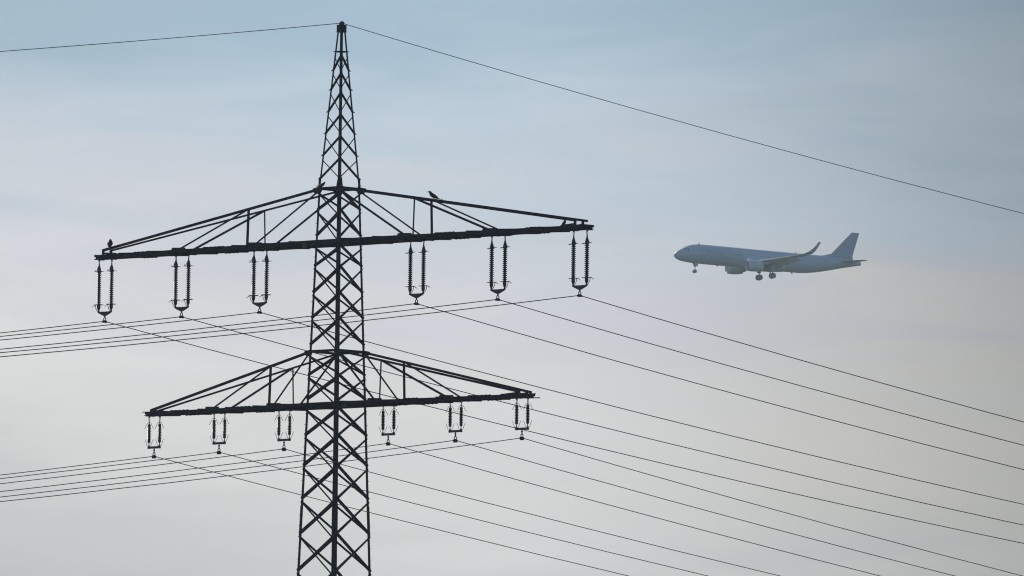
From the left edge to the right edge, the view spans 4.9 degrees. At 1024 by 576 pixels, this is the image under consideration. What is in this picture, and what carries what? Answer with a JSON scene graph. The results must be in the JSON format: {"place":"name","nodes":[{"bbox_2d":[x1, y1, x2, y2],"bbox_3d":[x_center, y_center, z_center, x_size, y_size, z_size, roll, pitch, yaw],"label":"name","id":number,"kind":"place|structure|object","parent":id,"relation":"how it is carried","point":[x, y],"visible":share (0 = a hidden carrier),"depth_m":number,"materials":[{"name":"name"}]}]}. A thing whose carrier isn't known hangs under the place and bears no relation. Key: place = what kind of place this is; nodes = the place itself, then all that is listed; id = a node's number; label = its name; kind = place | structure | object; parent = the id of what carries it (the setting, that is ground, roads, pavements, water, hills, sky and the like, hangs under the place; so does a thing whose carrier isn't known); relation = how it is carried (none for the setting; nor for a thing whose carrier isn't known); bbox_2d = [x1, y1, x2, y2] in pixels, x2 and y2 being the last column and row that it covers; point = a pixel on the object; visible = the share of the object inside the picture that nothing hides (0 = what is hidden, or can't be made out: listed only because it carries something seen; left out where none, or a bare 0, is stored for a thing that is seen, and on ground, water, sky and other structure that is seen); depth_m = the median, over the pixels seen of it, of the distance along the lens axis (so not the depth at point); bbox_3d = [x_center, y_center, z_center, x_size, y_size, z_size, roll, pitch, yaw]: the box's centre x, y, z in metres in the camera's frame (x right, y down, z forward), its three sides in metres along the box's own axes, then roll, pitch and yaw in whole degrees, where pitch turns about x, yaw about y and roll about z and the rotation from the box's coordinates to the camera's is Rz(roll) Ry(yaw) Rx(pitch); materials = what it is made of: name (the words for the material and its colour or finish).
{"place":"outdoors","nodes":[
{"label":"outdoors","id":0,"kind":"place"},
{"bbox_2d":[0,0,1023,575],"label":"sky","id":1,"kind":"structure","parent":0,"point":[123,142],"materials":[{"name":"blue"}]},
{"bbox_2d":[674,233,867,280],"bbox_3d":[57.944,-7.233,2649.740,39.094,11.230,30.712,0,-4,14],"label":"airliner","id":2,"kind":"object","parent":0,"point":[733,260],"visible":1,"depth_m":2644.59,"materials":[{"name":"paint"}]},
{"label":"ground","id":3,"kind":"structure","parent":0,"visible":0},
{"bbox_2d":[94,21,593,575],"bbox_3d":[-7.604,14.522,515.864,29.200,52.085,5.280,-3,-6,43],"label":"pylon","id":4,"kind":"object","parent":3,"relation":"on","point":[336,405],"visible":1,"depth_m":516.48,"materials":[{"name":"metal"}]},
{"bbox_2d":[94,259,116,322],"bbox_3d":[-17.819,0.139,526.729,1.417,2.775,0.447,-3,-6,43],"label":"insulator set","id":5,"kind":"object","parent":4,"relation":"hanging from","point":[111,290],"visible":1,"depth_m":526.51,"materials":[{"name":"brown ceramic"}]},
{"bbox_2d":[0,321,1023,543],"bbox_3d":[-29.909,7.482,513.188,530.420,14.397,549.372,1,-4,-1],"label":"power line","id":6,"kind":"object","parent":5,"relation":"hanging from","point":[524,430],"visible":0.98,"depth_m":547.32,"materials":[{"name":"metal"}]},
{"bbox_2d":[107,239,112,248],"bbox_3d":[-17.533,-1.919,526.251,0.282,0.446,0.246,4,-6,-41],"label":"crow","id":7,"kind":"object","parent":4,"relation":"on","point":[110,243],"visible":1,"depth_m":526.22,"materials":[{"name":"black"}]},
{"bbox_2d":[145,417,163,458],"bbox_3d":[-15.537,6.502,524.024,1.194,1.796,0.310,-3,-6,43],"label":"insulator set","id":8,"kind":"object","parent":4,"relation":"hanging from","point":[159,437],"visible":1,"depth_m":523.93,"materials":[{"name":"brown ceramic"}]},
{"bbox_2d":[2,456,627,575],"bbox_3d":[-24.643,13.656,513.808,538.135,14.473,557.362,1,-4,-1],"label":"power line","id":9,"kind":"object","parent":8,"relation":"hanging from","point":[313,498],"visible":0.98,"depth_m":530.43,"materials":[{"name":"metal"}]},
{"bbox_2d":[171,255,192,317],"bbox_3d":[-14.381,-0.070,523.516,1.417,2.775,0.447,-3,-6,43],"label":"insulator set","id":10,"kind":"object","parent":4,"relation":"hanging from","point":[175,286],"visible":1,"depth_m":523.33,"materials":[{"name":"brown ceramic"}]},
{"bbox_2d":[0,317,1022,524],"bbox_3d":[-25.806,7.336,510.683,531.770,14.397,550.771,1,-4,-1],"label":"power line","id":11,"kind":"object","parent":10,"relation":"attached to","point":[519,406],"visible":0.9,"depth_m":540.26,"materials":[{"name":"metal"}]},
{"bbox_2d":[209,413,228,453],"bbox_3d":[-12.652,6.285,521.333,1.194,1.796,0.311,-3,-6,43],"label":"insulator set","id":12,"kind":"object","parent":4,"relation":"hanging from","point":[214,433],"visible":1,"depth_m":521.26,"materials":[{"name":"brown ceramic"}]},
{"bbox_2d":[0,452,707,575],"bbox_3d":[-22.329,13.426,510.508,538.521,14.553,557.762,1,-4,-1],"label":"power line","id":13,"kind":"object","parent":12,"relation":"hanging from","point":[352,487],"visible":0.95,"depth_m":528.13,"materials":[{"name":"metal"}]},
{"bbox_2d":[247,250,270,313],"bbox_3d":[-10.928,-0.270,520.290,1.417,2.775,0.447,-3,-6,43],"label":"insulator set","id":14,"kind":"object","parent":4,"relation":"hanging from","point":[266,281],"visible":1,"depth_m":520.11,"materials":[{"name":"brown ceramic"}]},
{"bbox_2d":[2,312,1023,504],"bbox_3d":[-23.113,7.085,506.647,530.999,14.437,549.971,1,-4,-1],"label":"power line","id":15,"kind":"object","parent":14,"relation":"hanging from","point":[519,382],"visible":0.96,"depth_m":532.48,"materials":[{"name":"metal"}]},
{"bbox_2d":[274,410,293,450],"bbox_3d":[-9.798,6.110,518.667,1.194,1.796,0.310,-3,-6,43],"label":"insulator set","id":16,"kind":"object","parent":4,"relation":"hanging from","point":[279,430],"visible":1,"depth_m":518.58,"materials":[{"name":"brown ceramic"}]},
{"bbox_2d":[0,449,779,575],"bbox_3d":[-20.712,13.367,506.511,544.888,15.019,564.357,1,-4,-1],"label":"power line","id":17,"kind":"object","parent":16,"relation":"hanging from","point":[396,479],"visible":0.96,"depth_m":523.93,"materials":[{"name":"metal"}]},
{"bbox_2d":[379,404,398,445],"bbox_3d":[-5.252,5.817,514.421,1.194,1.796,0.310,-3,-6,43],"label":"insulator set","id":18,"kind":"object","parent":4,"relation":"hanging from","point":[383,424],"visible":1,"depth_m":514.36,"materials":[{"name":"ceramic"}]},
{"bbox_2d":[0,443,879,575],"bbox_3d":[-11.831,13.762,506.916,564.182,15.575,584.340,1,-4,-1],"label":"power line","id":19,"kind":"object","parent":18,"relation":"hanging from","point":[447,460],"visible":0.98,"depth_m":516.47,"materials":[{"name":"metal"}]},
{"bbox_2d":[405,240,428,304],"bbox_3d":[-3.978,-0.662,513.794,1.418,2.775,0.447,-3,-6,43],"label":"insulator set","id":20,"kind":"object","parent":4,"relation":"hanging from","point":[423,266],"visible":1,"depth_m":513.71,"materials":[{"name":"ceramic"}]},
{"bbox_2d":[0,303,1023,469],"bbox_3d":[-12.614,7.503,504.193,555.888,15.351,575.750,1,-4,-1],"label":"power line","id":21,"kind":"object","parent":20,"relation":"hanging from","point":[514,332],"visible":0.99,"depth_m":517.90,"materials":[{"name":"metal"}]},
{"bbox_2d":[428,191,442,199],"bbox_3d":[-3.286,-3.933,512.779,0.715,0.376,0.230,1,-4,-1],"label":"crow","id":22,"kind":"object","parent":4,"relation":"on","point":[433,195],"visible":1,"depth_m":512.72,"materials":[{"name":"black"}]},
{"bbox_2d":[446,403,465,442],"bbox_3d":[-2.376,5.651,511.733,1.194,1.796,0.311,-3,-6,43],"label":"insulator set","id":23,"kind":"object","parent":4,"relation":"hanging from","point":[450,422],"visible":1,"depth_m":511.69,"materials":[{"name":"ceramic"}]},
{"bbox_2d":[2,440,953,575],"bbox_3d":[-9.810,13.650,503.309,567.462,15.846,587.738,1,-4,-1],"label":"power line","id":24,"kind":"object","parent":23,"relation":"hanging from","point":[479,447],"visible":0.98,"depth_m":512.16,"materials":[{"name":"metal"}]},
{"bbox_2d":[486,236,510,300],"bbox_3d":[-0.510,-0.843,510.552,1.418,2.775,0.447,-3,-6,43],"label":"insulator set","id":25,"kind":"object","parent":4,"relation":"hanging from","point":[491,270],"visible":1,"depth_m":510.56,"materials":[{"name":"ceramic"}]},
{"bbox_2d":[0,299,1023,445],"bbox_3d":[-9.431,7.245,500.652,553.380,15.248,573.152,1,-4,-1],"label":"power line","id":26,"kind":"object","parent":25,"relation":"hanging from","point":[517,305],"visible":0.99,"depth_m":510.68,"materials":[{"name":"metal"}]},
{"bbox_2d":[0,23,1023,213],"bbox_3d":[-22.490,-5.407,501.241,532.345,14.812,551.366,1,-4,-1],"label":"earth wire","id":27,"kind":"object","parent":4,"relation":"attached to","point":[507,72],"visible":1,"depth_m":524.87,"materials":[{"name":"metal"}]},
{"bbox_2d":[512,398,532,439],"bbox_3d":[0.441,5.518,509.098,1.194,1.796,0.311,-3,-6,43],"label":"insulator set","id":28,"kind":"object","parent":4,"relation":"hanging from","point":[516,417],"visible":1,"depth_m":509.03,"materials":[{"name":"ceramic"}]},
{"bbox_2d":[0,438,1021,575],"bbox_3d":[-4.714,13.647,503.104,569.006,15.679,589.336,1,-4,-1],"label":"power line","id":29,"kind":"object","parent":28,"relation":"hanging from","point":[497,441],"visible":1,"depth_m":508.22,"materials":[{"name":"metal"}]},
{"bbox_2d":[568,231,592,296],"bbox_3d":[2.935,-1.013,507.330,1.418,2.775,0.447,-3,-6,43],"label":"insulator set","id":30,"kind":"object","parent":4,"relation":"hanging from","point":[573,266],"visible":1,"depth_m":507.33,"materials":[{"name":"ceramic"}]},
{"bbox_2d":[0,295,1023,421],"bbox_3d":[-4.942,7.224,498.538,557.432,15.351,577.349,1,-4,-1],"label":"power line","id":31,"kind":"object","parent":30,"relation":"hanging from","point":[499,305],"visible":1,"depth_m":503.64,"materials":[{"name":"metal"}]}
]}

